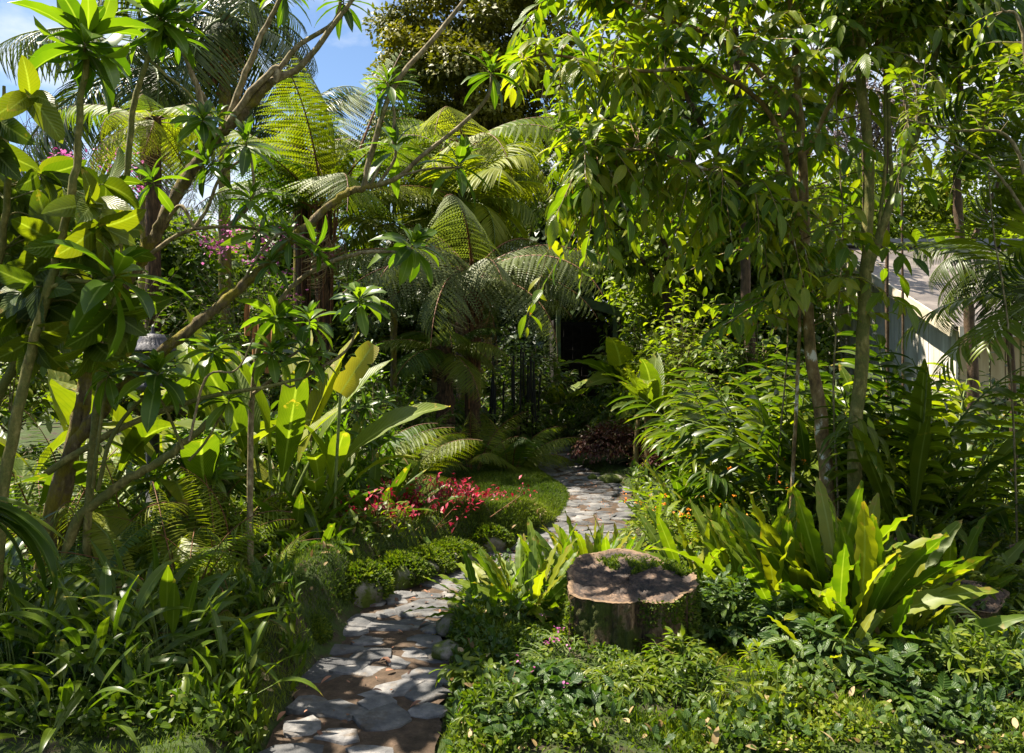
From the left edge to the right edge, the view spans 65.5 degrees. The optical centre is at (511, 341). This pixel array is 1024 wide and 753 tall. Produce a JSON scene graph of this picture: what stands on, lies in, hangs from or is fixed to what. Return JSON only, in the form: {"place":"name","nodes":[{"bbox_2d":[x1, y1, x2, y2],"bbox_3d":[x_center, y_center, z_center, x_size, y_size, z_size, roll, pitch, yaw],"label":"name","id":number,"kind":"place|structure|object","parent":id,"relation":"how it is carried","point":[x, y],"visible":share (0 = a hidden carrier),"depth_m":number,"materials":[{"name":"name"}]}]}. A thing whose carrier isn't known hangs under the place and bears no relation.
{"place":"outdoors","nodes":[
{"label":"outdoors","id":0,"kind":"place"},
{"bbox_2d":[258,433,636,752],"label":"path","id":1,"kind":"structure","parent":0,"point":[386,719],"depth_m":3.81,"materials":[{"name":"stone"}]},
{"bbox_2d":[0,351,1023,752],"bbox_3d":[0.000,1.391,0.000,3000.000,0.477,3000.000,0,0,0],"label":"ground","id":2,"kind":"structure","parent":0,"point":[316,653],"depth_m":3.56,"materials":[{"name":"plant"}]},
{"bbox_2d":[0,55,64,181],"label":"leaved shrub","id":3,"kind":"object","parent":2,"relation":"on","point":[34,101],"visible":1,"depth_m":3.79,"materials":[{"name":"green plant"}]},
{"bbox_2d":[0,496,67,622],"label":"fan palm","id":4,"kind":"object","parent":2,"relation":"on","point":[29,531],"visible":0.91,"depth_m":3.59,"materials":[{"name":"plant"}]},
{"bbox_2d":[0,563,143,717],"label":"palm grass","id":5,"kind":"object","parent":2,"relation":"on","point":[7,631],"visible":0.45,"depth_m":3.46,"materials":[{"name":"plant"}]},
{"bbox_2d":[0,421,162,552],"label":"canna","id":6,"kind":"object","parent":2,"relation":"on","point":[79,467],"visible":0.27,"depth_m":5.24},
{"bbox_2d":[0,138,172,405],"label":"leaved shrub","id":7,"kind":"object","parent":2,"relation":"on","point":[34,209],"visible":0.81,"depth_m":4.08,"materials":[{"name":"green plant"}]},
{"bbox_2d":[0,628,172,752],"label":"palm grass","id":8,"kind":"object","parent":2,"relation":"on","point":[65,691],"visible":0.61,"depth_m":2.95,"materials":[{"name":"plant"}]},
{"bbox_2d":[0,0,192,602],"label":"slim tree","id":9,"kind":"object","parent":2,"relation":"on","point":[85,23],"visible":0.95,"depth_m":3.98,"materials":[{"name":"green plant"}]},
{"bbox_2d":[0,356,240,565],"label":"canna","id":10,"kind":"object","parent":2,"relation":"on","point":[63,392],"visible":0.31,"depth_m":5.40,"materials":[{"name":"plant"}]},
{"bbox_2d":[0,558,246,739],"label":"palm grass","id":11,"kind":"object","parent":2,"relation":"on","point":[118,616],"visible":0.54,"depth_m":3.36,"materials":[{"name":"plant"}]},
{"bbox_2d":[14,528,232,651],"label":"palm grass","id":12,"kind":"object","parent":2,"relation":"on","point":[179,574],"visible":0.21,"depth_m":3.96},
{"bbox_2d":[0,547,268,752],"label":"ground cover","id":13,"kind":"object","parent":2,"relation":"on","point":[165,719],"visible":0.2,"depth_m":3.06,"materials":[{"name":"plant"}]},
{"bbox_2d":[58,94,225,452],"bbox_3d":[-4.131,-0.749,9.539,2.012,4.249,1.865,0,0,25],"label":"tree fern","id":14,"kind":"object","parent":2,"relation":"on","point":[155,137],"visible":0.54,"depth_m":9.42,"materials":[{"name":"plant"}]},
{"bbox_2d":[0,0,292,415],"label":"palm tree","id":15,"kind":"object","parent":2,"relation":"on","point":[164,96],"visible":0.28,"depth_m":13.27,"materials":[{"name":"green plant"}]},
{"bbox_2d":[20,517,277,631],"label":"fern","id":16,"kind":"object","parent":2,"relation":"on","point":[206,555],"visible":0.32,"depth_m":4.40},
{"bbox_2d":[10,379,297,567],"bbox_3d":[-2.631,0.908,6.002,1.992,1.390,2.437,0,0,0],"label":"canna","id":17,"kind":"object","parent":2,"relation":"on","point":[173,487],"visible":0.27,"depth_m":5.27,"materials":[{"name":"plant"}]},
{"bbox_2d":[82,0,227,570],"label":"slim tree","id":18,"kind":"object","parent":2,"relation":"on","point":[161,10],"visible":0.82,"depth_m":4.49,"materials":[{"name":"green plant"}]},
{"bbox_2d":[0,533,311,752],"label":"ground cover","id":19,"kind":"object","parent":2,"relation":"on","point":[186,683],"visible":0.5,"depth_m":3.37,"materials":[{"name":"plant"}]},
{"bbox_2d":[28,564,293,697],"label":"palm grass","id":20,"kind":"object","parent":2,"relation":"on","point":[169,595],"visible":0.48,"depth_m":3.42,"materials":[{"name":"plant"}]},
{"bbox_2d":[45,331,303,568],"bbox_3d":[-1.876,0.871,4.379,1.424,1.868,0.621,0,0,-13],"label":"branching tree","id":21,"kind":"object","parent":2,"relation":"on","point":[151,400],"visible":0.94,"depth_m":4.39,"materials":[{"name":"green plant"}]},
{"bbox_2d":[23,481,333,615],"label":"fern","id":22,"kind":"object","parent":2,"relation":"on","point":[191,552],"visible":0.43,"depth_m":4.49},
{"bbox_2d":[71,203,292,380],"bbox_3d":[-7.162,-0.692,16.769,5.163,4.280,4.511,0,0,0],"label":"broadleaf tree","id":23,"kind":"object","parent":2,"relation":"on","point":[179,251],"visible":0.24,"depth_m":16.14,"materials":[{"name":"green plant"}]},
{"bbox_2d":[128,415,254,546],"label":"fern","id":24,"kind":"object","parent":2,"relation":"on","point":[224,463],"visible":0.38,"depth_m":5.44,"materials":[{"name":"green plant"}]},
{"bbox_2d":[66,307,345,525],"bbox_3d":[-2.399,0.621,5.689,1.920,1.744,1.631,0,0,20],"label":"paddle leaved plant","id":25,"kind":"object","parent":2,"relation":"on","point":[202,462],"visible":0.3,"depth_m":5.69,"materials":[{"name":"plant"}]},
{"bbox_2d":[97,0,317,421],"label":"palm tree","id":26,"kind":"object","parent":2,"relation":"on","point":[255,19],"visible":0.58,"depth_m":12.75,"materials":[{"name":"green plant"}]},
{"bbox_2d":[6,442,411,563],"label":"ground cover","id":27,"kind":"object","parent":2,"relation":"on","point":[354,515],"visible":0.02,"depth_m":5.76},
{"bbox_2d":[53,0,377,558],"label":"branching tree","id":28,"kind":"object","parent":2,"relation":"on","point":[237,113],"visible":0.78,"depth_m":4.76,"materials":[{"name":"green plant"}]},
{"bbox_2d":[101,466,335,582],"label":"fern","id":29,"kind":"object","parent":2,"relation":"on","point":[213,535],"visible":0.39,"depth_m":4.85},
{"bbox_2d":[145,597,322,727],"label":"palm grass","id":30,"kind":"object","parent":2,"relation":"on","point":[252,645],"visible":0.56,"depth_m":3.29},
{"bbox_2d":[130,249,338,421],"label":"broadleaf shrub","id":31,"kind":"object","parent":2,"relation":"on","point":[237,339],"visible":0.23,"depth_m":9.32,"materials":[{"name":"green plant"}]},
{"bbox_2d":[30,0,521,580],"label":"branching tree","id":32,"kind":"object","parent":2,"relation":"on","point":[274,256],"visible":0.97,"depth_m":4.48,"materials":[{"name":"green plant"}]},
{"bbox_2d":[102,322,449,507],"bbox_3d":[-1.749,0.637,5.956,2.506,1.663,1.614,0,0,0],"label":"paddle leaved plant","id":33,"kind":"object","parent":2,"relation":"on","point":[298,406],"visible":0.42,"depth_m":5.95,"materials":[{"name":"plant"}]},
{"bbox_2d":[206,200,394,371],"bbox_3d":[-5.517,-1.350,21.205,6.614,5.576,5.226,0,0,0],"label":"broadleaf tree","id":34,"kind":"object","parent":2,"relation":"on","point":[337,328],"visible":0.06,"depth_m":19.91,"materials":[{"name":"green plant"}]},
{"bbox_2d":[220,123,383,339],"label":"tree fern","id":35,"kind":"object","parent":2,"relation":"on","point":[303,285],"visible":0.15,"depth_m":11.12,"materials":[{"name":"plant"}]},
{"bbox_2d":[194,417,419,509],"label":"paddle leaved plant","id":36,"kind":"object","parent":2,"relation":"on","point":[320,461],"visible":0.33,"depth_m":5.99,"materials":[{"name":"plant"}]},
{"bbox_2d":[245,76,370,339],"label":"tree fern","id":37,"kind":"object","parent":2,"relation":"on","point":[332,101],"visible":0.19,"depth_m":14.78,"materials":[{"name":"green plant"}]},
{"bbox_2d":[216,464,403,564],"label":"strap leaved plant","id":38,"kind":"object","parent":2,"relation":"on","point":[298,509],"visible":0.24,"depth_m":5.41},
{"bbox_2d":[261,362,368,497],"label":"whorled shrub","id":39,"kind":"object","parent":2,"relation":"on","point":[362,464],"visible":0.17,"depth_m":6.45,"materials":[{"name":"green plant"}]},
{"bbox_2d":[187,47,463,411],"bbox_3d":[-2.625,-1.232,10.552,3.642,5.561,3.637,0,0,33],"label":"tree fern","id":40,"kind":"object","parent":2,"relation":"on","point":[284,165],"visible":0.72,"depth_m":10.20,"materials":[{"name":"plant"}]},
{"bbox_2d":[237,219,445,565],"bbox_3d":[-1.013,0.395,4.726,1.288,2.179,0.480,0,0,11],"label":"branching tree","id":41,"kind":"object","parent":2,"relation":"on","point":[410,259],"visible":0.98,"depth_m":4.70,"materials":[{"name":"green plant"}]},
{"bbox_2d":[333,341,378,517],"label":"banana leaf plant","id":42,"kind":"object","parent":2,"relation":"on","point":[346,383],"visible":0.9,"depth_m":5.60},
{"bbox_2d":[309,340,408,497],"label":"whorled shrub","id":43,"kind":"object","parent":2,"relation":"on","point":[373,446],"visible":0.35,"depth_m":6.81,"materials":[{"name":"green plant"}]},
{"bbox_2d":[345,556,395,607],"bbox_3d":[-0.939,1.507,4.899,0.447,0.347,0.474,0,0,0],"label":"mossy boulder","id":44,"kind":"object","parent":2,"relation":"on","point":[370,581],"visible":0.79,"depth_m":4.80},
{"bbox_2d":[290,451,462,543],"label":"strap leaved plant","id":45,"kind":"object","parent":2,"relation":"on","point":[375,472],"visible":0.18,"depth_m":6.03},
{"bbox_2d":[332,194,460,408],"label":"tree fern","id":46,"kind":"object","parent":2,"relation":"on","point":[361,239],"visible":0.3,"depth_m":11.82,"materials":[{"name":"green plant"}]},
{"bbox_2d":[376,548,437,589],"bbox_3d":[-0.724,1.505,5.266,0.430,0.274,0.429,0,0,42],"label":"mossy boulder","id":47,"kind":"object","parent":2,"relation":"on","point":[407,568],"visible":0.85,"depth_m":5.16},
{"bbox_2d":[343,375,473,474],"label":"broadleaf shrub","id":48,"kind":"object","parent":2,"relation":"on","point":[401,402],"visible":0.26,"depth_m":9.54,"materials":[{"name":"green plant"}]},
{"bbox_2d":[338,433,482,496],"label":"fern","id":49,"kind":"object","parent":2,"relation":"on","point":[432,457],"visible":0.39,"depth_m":8.17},
{"bbox_2d":[375,327,513,466],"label":"tree fern","id":50,"kind":"object","parent":2,"relation":"on","point":[448,370],"visible":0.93,"depth_m":9.78,"materials":[{"name":"plant"}]},
{"bbox_2d":[333,205,566,401],"bbox_3d":[-1.515,-0.926,17.930,5.548,4.858,4.816,0,0,0],"label":"broadleaf tree","id":51,"kind":"object","parent":2,"relation":"on","point":[401,329],"visible":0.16,"depth_m":17.25,"materials":[{"name":"green plant"}]},
{"bbox_2d":[366,130,550,433],"bbox_3d":[-0.866,-0.796,11.997,2.923,4.844,3.280,0,0,0],"label":"tree fern","id":52,"kind":"object","parent":2,"relation":"on","point":[502,233],"visible":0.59,"depth_m":11.51,"materials":[{"name":"green plant"}]},
{"bbox_2d":[313,194,617,460],"bbox_3d":[-0.492,-0.018,10.355,4.051,3.307,3.471,0,0,-36],"label":"tree fern","id":53,"kind":"object","parent":2,"relation":"on","point":[473,277],"visible":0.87,"depth_m":9.84,"materials":[{"name":"plant"}]},
{"bbox_2d":[354,106,585,431],"bbox_3d":[-0.924,-1.000,13.063,3.713,5.251,3.633,0,0,-23],"label":"tree fern","id":54,"kind":"object","parent":2,"relation":"on","point":[487,142],"visible":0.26,"depth_m":12.28,"materials":[{"name":"plant"}]},
{"bbox_2d":[362,0,592,374],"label":"broadleaf tree","id":55,"kind":"object","parent":2,"relation":"on","point":[443,66],"visible":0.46,"depth_m":22.65,"materials":[{"name":"green plant"}]},
{"bbox_2d":[449,671,546,749],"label":"leafy plant","id":56,"kind":"object","parent":2,"relation":"on","point":[492,690],"visible":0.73,"depth_m":3.11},
{"bbox_2d":[438,464,570,538],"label":"moss lawn","id":57,"kind":"structure","parent":2,"relation":"on","point":[481,478],"depth_m":8.06,"materials":[{"name":"plant"}]},
{"bbox_2d":[432,518,578,634],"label":"nest fern","id":58,"kind":"object","parent":2,"relation":"on","point":[531,553],"visible":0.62,"depth_m":4.59,"materials":[{"name":"plant"}]},
{"bbox_2d":[455,411,580,472],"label":"fern","id":59,"kind":"object","parent":2,"relation":"on","point":[534,456],"visible":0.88,"depth_m":9.46,"materials":[{"name":"plant"}]},
{"bbox_2d":[457,318,581,433],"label":"broadleaf shrub","id":60,"kind":"object","parent":2,"relation":"on","point":[497,382],"visible":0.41,"depth_m":12.77,"materials":[{"name":"green plant"}]},
{"bbox_2d":[501,659,604,718],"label":"leafy plant","id":61,"kind":"object","parent":2,"relation":"on","point":[569,674],"visible":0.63,"depth_m":3.31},
{"bbox_2d":[494,79,669,350],"bbox_3d":[1.708,-2.250,18.959,5.377,7.860,5.339,0,0,0],"label":"broadleaf tree","id":62,"kind":"object","parent":2,"relation":"on","point":[539,237],"visible":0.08,"depth_m":18.01,"materials":[{"name":"green plant"}]},
{"bbox_2d":[544,288,622,415],"bbox_3d":[1.359,0.291,15.527,1.450,2.618,1.795,0,0,0],"label":"garden shelter","id":63,"kind":"object","parent":2,"relation":"on","point":[577,340],"visible":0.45,"depth_m":16.38,"materials":[{"name":"black paint"}]},
{"bbox_2d":[565,416,652,464],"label":"red leaved shrub","id":64,"kind":"object","parent":2,"relation":"on","point":[598,440],"visible":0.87,"depth_m":9.90,"materials":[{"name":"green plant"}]},
{"bbox_2d":[446,601,793,752],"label":"grass","id":65,"kind":"structure","parent":2,"relation":"on","point":[631,716],"depth_m":3.15,"materials":[{"name":"plant"}]},
{"bbox_2d":[576,655,668,706],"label":"leafy plant","id":66,"kind":"object","parent":2,"relation":"on","point":[612,668],"visible":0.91,"depth_m":3.42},
{"bbox_2d":[556,328,696,391],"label":"banana plant","id":67,"kind":"object","parent":2,"relation":"on","point":[618,352],"visible":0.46,"depth_m":11.88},
{"bbox_2d":[559,548,707,664],"bbox_3d":[0.633,1.419,4.149,0.890,0.483,0.949,0,0,0],"label":"tree stump","id":68,"kind":"object","parent":2,"relation":"on","point":[622,599],"visible":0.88,"depth_m":3.89,"materials":[{"name":"brown wood"}]},
{"bbox_2d":[603,352,704,473],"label":"banana plant","id":69,"kind":"object","parent":2,"relation":"on","point":[646,385],"visible":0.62,"depth_m":9.38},
{"bbox_2d":[530,39,806,372],"bbox_3d":[2.804,-1.761,13.600,5.007,7.180,2.312,0,0,0],"label":"broadleaf tree","id":70,"kind":"object","parent":2,"relation":"on","point":[630,271],"visible":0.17,"depth_m":13.35,"materials":[{"name":"green plant"}]},
{"bbox_2d":[608,273,745,439],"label":"broadleaf shrub","id":71,"kind":"object","parent":2,"relation":"on","point":[688,357],"visible":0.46,"depth_m":10.36,"materials":[{"name":"green plant"}]},
{"bbox_2d":[631,502,728,586],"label":"nest fern","id":72,"kind":"object","parent":2,"relation":"on","point":[665,538],"visible":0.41,"depth_m":4.96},
{"bbox_2d":[649,646,740,709],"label":"leafy plant","id":73,"kind":"object","parent":2,"relation":"on","point":[674,669],"visible":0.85,"depth_m":3.39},
{"bbox_2d":[574,183,859,389],"bbox_3d":[3.744,-0.613,14.942,5.455,4.671,5.331,0,0,0],"label":"broadleaf tree","id":74,"kind":"object","parent":2,"relation":"on","point":[649,307],"visible":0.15,"depth_m":14.38,"materials":[{"name":"green plant"}]},
{"bbox_2d":[496,0,951,516],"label":"slender tree","id":75,"kind":"object","parent":2,"relation":"on","point":[589,183],"visible":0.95,"depth_m":5.12,"materials":[{"name":"green plant"}]},
{"bbox_2d":[598,0,855,417],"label":"broadleaf tree","id":76,"kind":"object","parent":2,"relation":"on","point":[692,99],"visible":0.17,"depth_m":9.44,"materials":[{"name":"green plant"}]},
{"bbox_2d":[634,497,822,598],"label":"nest fern","id":77,"kind":"object","parent":2,"relation":"on","point":[702,521],"visible":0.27,"depth_m":4.67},
{"bbox_2d":[698,562,766,646],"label":"leafy plant","id":78,"kind":"object","parent":2,"relation":"on","point":[724,598],"visible":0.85,"depth_m":4.02,"materials":[{"name":"plant"}]},
{"bbox_2d":[442,542,1023,752],"bbox_3d":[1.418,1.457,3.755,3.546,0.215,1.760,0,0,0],"label":"ground cover","id":79,"kind":"object","parent":2,"relation":"on","point":[949,721],"visible":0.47,"depth_m":3.12,"materials":[{"name":"plant"}]},
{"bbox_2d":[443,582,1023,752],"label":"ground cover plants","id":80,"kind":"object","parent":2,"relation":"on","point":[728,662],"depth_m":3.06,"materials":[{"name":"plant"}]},
{"bbox_2d":[659,293,807,465],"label":"broadleaf shrub","id":81,"kind":"object","parent":2,"relation":"on","point":[733,348],"visible":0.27,"depth_m":9.41,"materials":[{"name":"green plant"}]},
{"bbox_2d":[709,637,808,719],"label":"leafy plant","id":82,"kind":"object","parent":2,"relation":"on","point":[757,666],"visible":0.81,"depth_m":3.25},
{"bbox_2d":[639,367,906,523],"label":"ginger plant","id":83,"kind":"object","parent":2,"relation":"on","point":[712,474],"visible":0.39,"depth_m":6.34,"materials":[{"name":"plant"}]},
{"bbox_2d":[693,237,858,398],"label":"broadleaf tree","id":84,"kind":"object","parent":2,"relation":"on","point":[825,339],"visible":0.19,"depth_m":13.10,"materials":[{"name":"green plant"}]},
{"bbox_2d":[607,357,989,510],"bbox_3d":[2.341,0.871,6.790,2.833,1.542,2.323,0,0,-32],"label":"ginger plant","id":85,"kind":"object","parent":2,"relation":"on","point":[660,431],"visible":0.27,"depth_m":6.66,"materials":[{"name":"plant"}]},
{"bbox_2d":[687,480,920,612],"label":"nest fern","id":86,"kind":"object","parent":2,"relation":"on","point":[762,572],"visible":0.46,"depth_m":4.24,"materials":[{"name":"plant"}]},
{"bbox_2d":[670,374,938,528],"bbox_3d":[2.238,0.904,6.245,1.632,1.284,2.083,0,0,-14],"label":"canna","id":87,"kind":"object","parent":2,"relation":"on","point":[804,440],"visible":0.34,"depth_m":6.11,"materials":[{"name":"plant"}]},
{"bbox_2d":[742,612,879,697],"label":"leafy plant","id":88,"kind":"object","parent":2,"relation":"on","point":[825,640],"visible":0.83,"depth_m":3.58,"materials":[{"name":"plant"}]},
{"bbox_2d":[662,315,1023,545],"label":"ginger plant","id":89,"kind":"object","parent":2,"relation":"on","point":[901,477],"visible":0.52,"depth_m":5.54,"materials":[{"name":"plant"}]},
{"bbox_2d":[730,477,998,642],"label":"nest fern","id":90,"kind":"object","parent":2,"relation":"on","point":[879,582],"visible":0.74,"depth_m":3.99,"materials":[{"name":"plant"}]},
{"bbox_2d":[716,358,1023,559],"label":"canna","id":91,"kind":"object","parent":2,"relation":"on","point":[920,440],"visible":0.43,"depth_m":5.17,"materials":[{"name":"plant"}]},
{"bbox_2d":[803,40,952,195],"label":"feathery tree","id":92,"kind":"object","parent":2,"relation":"on","point":[876,134],"visible":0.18,"depth_m":31.45,"materials":[{"name":"green plant"}]},
{"bbox_2d":[786,149,975,238],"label":"broadleaf tree","id":93,"kind":"object","parent":2,"relation":"on","point":[912,216],"visible":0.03,"depth_m":25.59,"materials":[{"name":"green plant"}]},
{"bbox_2d":[776,362,1023,512],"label":"ginger plant","id":94,"kind":"object","parent":2,"relation":"on","point":[953,405],"visible":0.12,"depth_m":6.09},
{"bbox_2d":[781,559,1023,675],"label":"nest fern","id":95,"kind":"object","parent":2,"relation":"on","point":[990,625],"visible":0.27,"depth_m":3.81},
{"bbox_2d":[847,637,977,735],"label":"leafy plant","id":96,"kind":"object","parent":2,"relation":"on","point":[897,665],"visible":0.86,"depth_m":3.28,"materials":[{"name":"plant"}]},
{"bbox_2d":[813,0,1014,502],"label":"slender tree","id":97,"kind":"object","parent":2,"relation":"on","point":[922,28],"visible":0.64,"depth_m":5.17,"materials":[{"name":"green plant"}]},
{"bbox_2d":[813,239,1023,431],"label":"board house","id":98,"kind":"structure","parent":2,"relation":"on","point":[931,343],"depth_m":12.37,"materials":[{"name":"white wood"}]},
{"bbox_2d":[840,405,1023,539],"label":"ginger plant","id":99,"kind":"object","parent":2,"relation":"on","point":[998,489],"visible":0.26,"depth_m":5.45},
{"bbox_2d":[880,153,1023,385],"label":"palm","id":100,"kind":"object","parent":2,"relation":"on","point":[1014,329],"visible":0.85,"depth_m":5.25,"materials":[{"name":"green plant"}]},
{"bbox_2d":[882,7,1023,213],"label":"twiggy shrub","id":101,"kind":"object","parent":2,"relation":"on","point":[1001,60],"visible":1,"depth_m":4.41,"materials":[{"name":"green plant"}]},
{"bbox_2d":[892,514,1023,599],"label":"nest fern","id":102,"kind":"object","parent":2,"relation":"on","point":[970,548],"visible":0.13,"depth_m":4.74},
{"bbox_2d":[893,159,1023,357],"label":"broadleaf tree","id":103,"kind":"object","parent":2,"relation":"on","point":[1003,233],"visible":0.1,"depth_m":24.74,"materials":[{"name":"green plant"}]},
{"bbox_2d":[903,614,1018,696],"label":"leafy plant","id":104,"kind":"object","parent":2,"relation":"on","point":[955,636],"visible":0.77,"depth_m":3.47,"materials":[{"name":"plant"}]},
{"bbox_2d":[906,0,1023,465],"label":"broadleaf tree","id":105,"kind":"object","parent":2,"relation":"on","point":[968,325],"visible":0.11,"depth_m":7.96,"materials":[{"name":"green plant"}]},
{"bbox_2d":[911,238,1023,528],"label":"palm","id":106,"kind":"object","parent":2,"relation":"on","point":[969,286],"visible":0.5,"depth_m":6.28,"materials":[{"name":"green plant"}]},
{"bbox_2d":[914,0,1023,228],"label":"broadleaf tree","id":107,"kind":"object","parent":2,"relation":"on","point":[1005,27],"visible":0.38,"depth_m":5.03,"materials":[{"name":"plant"}]},
{"bbox_2d":[947,63,1023,363],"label":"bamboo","id":108,"kind":"object","parent":2,"relation":"on","point":[1000,147],"visible":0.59,"depth_m":5.06,"materials":[{"name":"plant"}]},
{"bbox_2d":[0,0,1023,340],"label":"sky","id":109,"kind":"structure","parent":0,"point":[342,62],"materials":[{"name":"blue"}]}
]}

